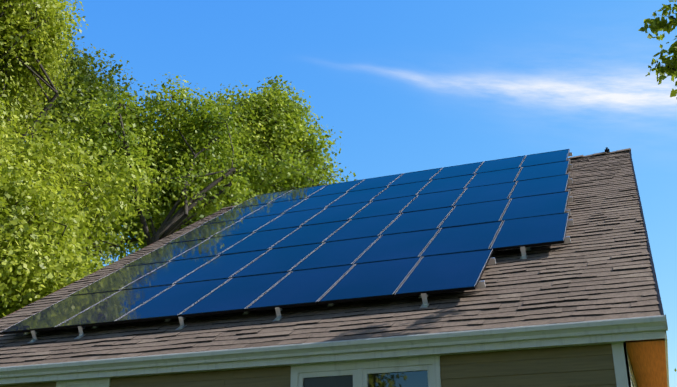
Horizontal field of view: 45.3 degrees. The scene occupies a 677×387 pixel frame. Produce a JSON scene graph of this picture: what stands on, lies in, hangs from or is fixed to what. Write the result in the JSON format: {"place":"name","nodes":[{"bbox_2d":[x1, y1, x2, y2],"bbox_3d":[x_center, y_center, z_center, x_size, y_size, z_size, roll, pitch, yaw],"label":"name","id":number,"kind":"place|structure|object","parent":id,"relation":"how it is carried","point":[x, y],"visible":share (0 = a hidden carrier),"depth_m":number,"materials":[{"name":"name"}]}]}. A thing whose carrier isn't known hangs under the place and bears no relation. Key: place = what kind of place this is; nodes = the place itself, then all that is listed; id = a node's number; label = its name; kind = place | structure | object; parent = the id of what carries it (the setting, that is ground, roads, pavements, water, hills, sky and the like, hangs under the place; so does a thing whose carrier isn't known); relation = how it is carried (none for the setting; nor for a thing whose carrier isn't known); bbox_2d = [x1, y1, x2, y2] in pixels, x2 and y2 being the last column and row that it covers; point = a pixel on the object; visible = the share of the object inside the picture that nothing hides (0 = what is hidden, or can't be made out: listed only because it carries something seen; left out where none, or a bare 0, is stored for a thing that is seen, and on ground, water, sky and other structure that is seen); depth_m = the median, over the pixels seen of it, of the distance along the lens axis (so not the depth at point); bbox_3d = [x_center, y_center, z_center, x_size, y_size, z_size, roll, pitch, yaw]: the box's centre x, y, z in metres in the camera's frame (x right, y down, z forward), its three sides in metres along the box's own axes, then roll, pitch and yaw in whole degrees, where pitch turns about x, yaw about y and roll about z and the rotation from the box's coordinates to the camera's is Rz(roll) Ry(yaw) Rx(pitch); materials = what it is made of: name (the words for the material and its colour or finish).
{"place":"outdoors","nodes":[
{"label":"outdoors","id":0,"kind":"place"},
{"bbox_2d":[0,0,88,152],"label":"tree","id":1,"kind":"object","parent":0,"point":[49,39],"depth_m":29.73,"materials":[{"name":"green plant"}]},
{"bbox_2d":[0,143,115,318],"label":"tree","id":2,"kind":"object","parent":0,"point":[66,265],"depth_m":18.27,"materials":[{"name":"green plant"}]},
{"bbox_2d":[0,91,164,268],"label":"tree","id":3,"kind":"object","parent":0,"point":[109,212],"depth_m":22.30,"materials":[{"name":"green plant"}]},
{"bbox_2d":[7,29,175,142],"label":"tree","id":4,"kind":"object","parent":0,"point":[86,80],"depth_m":41.70,"materials":[{"name":"green plant"}]},
{"bbox_2d":[43,72,258,263],"bbox_3d":[-8.585,4.524,32.220,10.863,19.067,10.333,-8,-23,19],"label":"tree","id":5,"kind":"object","parent":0,"point":[139,135],"depth_m":32.67,"materials":[{"name":"green plant"}]},
{"bbox_2d":[170,75,356,218],"bbox_3d":[-4.299,5.007,38.327,10.754,22.704,11.118,-8,-23,19],"label":"tree","id":6,"kind":"object","parent":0,"point":[288,132],"depth_m":38.75,"materials":[{"name":"green plant"}]},
{"bbox_2d":[0,148,660,366],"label":"roof shingles","id":7,"kind":"object","parent":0,"point":[599,267],"visible":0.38,"depth_m":10.07,"materials":[{"name":"brown asphalt"}]},
{"bbox_2d":[23,152,572,342],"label":"mounting brackets","id":8,"kind":"object","parent":7,"relation":"on","point":[481,284],"visible":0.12,"depth_m":10.81,"materials":[{"name":"silver metal"}]},
{"bbox_2d":[0,149,569,334],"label":"solar panel frames","id":9,"kind":"structure","parent":8,"relation":"on","point":[318,302],"depth_m":11.92,"materials":[{"name":"black metal"}]},
{"bbox_2d":[2,149,568,331],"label":"solar panels","id":10,"kind":"object","parent":9,"relation":"in","point":[447,271],"visible":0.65,"depth_m":13.11,"materials":[{"name":"blue glass"}]},
{"bbox_2d":[14,151,568,326],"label":"solar panel frame edges","id":11,"kind":"object","parent":9,"relation":"attached to","point":[321,245],"visible":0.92,"depth_m":13.13,"materials":[{"name":"metal"}]},
{"bbox_2d":[0,330,664,386],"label":"house trim","id":12,"kind":"structure","parent":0,"point":[359,366],"depth_m":8.82,"materials":[{"name":"white wood"}]},
{"bbox_2d":[58,0,676,386],"label":"sky","id":13,"kind":"structure","parent":0,"point":[408,86],"materials":[{"name":"blue"}]},
{"bbox_2d":[625,338,666,386],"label":"soffit","id":14,"kind":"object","parent":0,"point":[648,360],"depth_m":8.96,"materials":[{"name":"orange wood"}]},
{"bbox_2d":[638,0,676,97],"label":"tree","id":15,"kind":"object","parent":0,"point":[656,25],"depth_m":9.97,"materials":[{"name":"green plant"}]},
{"bbox_2d":[664,331,668,386],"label":"fascia board","id":16,"kind":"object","parent":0,"point":[666,350],"depth_m":8.63,"materials":[{"name":"white wood"}]},
{"bbox_3d":[1.681,4.096,17.655,9.240,8.949,17.713,-8,-23,19],"label":"house","id":17,"kind":"object","parent":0,"visible":0},
{"bbox_2d":[0,344,616,386],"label":"siding wall","id":18,"kind":"structure","parent":17,"relation":"attached to","point":[583,366],"depth_m":8.37,"materials":[{"name":"beige wood"}]},
{"bbox_2d":[303,375,352,386],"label":"window pane","id":19,"kind":"structure","parent":17,"relation":"attached to","point":[339,381],"depth_m":8.99,"materials":[{"name":"grey glass"}]},
{"bbox_2d":[0,314,667,377],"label":"gutter","id":20,"kind":"object","parent":17,"relation":"attached to","point":[596,327],"visible":1,"depth_m":8.74,"materials":[{"name":"white metal"}]},
{"bbox_2d":[368,370,427,386],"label":"window glass","id":21,"kind":"object","parent":17,"relation":"attached to","point":[409,379],"visible":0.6,"depth_m":8.71,"materials":[{"name":"blue"}]},
{"bbox_2d":[627,352,636,386],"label":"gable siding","id":22,"kind":"object","parent":17,"relation":"attached to","point":[633,382],"depth_m":8.93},
{"bbox_3d":[1.681,2.429,18.323,10.000,5.794,18.064,-8,-23,19],"label":"roof","id":23,"kind":"object","parent":17,"relation":"on","visible":0},
{"bbox_2d":[1,183,655,318],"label":"rake trim","id":24,"kind":"structure","parent":23,"relation":"on","point":[114,262],"depth_m":15.99,"materials":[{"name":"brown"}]},
{"bbox_2d":[629,150,663,314],"bbox_3d":[0.069,0.792,14.425,10.026,5.697,9.052,-8,-23,19],"label":"drip edge","id":25,"kind":"object","parent":23,"relation":"attached to","point":[656,283],"visible":0.3,"depth_m":10.09,"materials":[{"name":"grey metal"}]}
]}

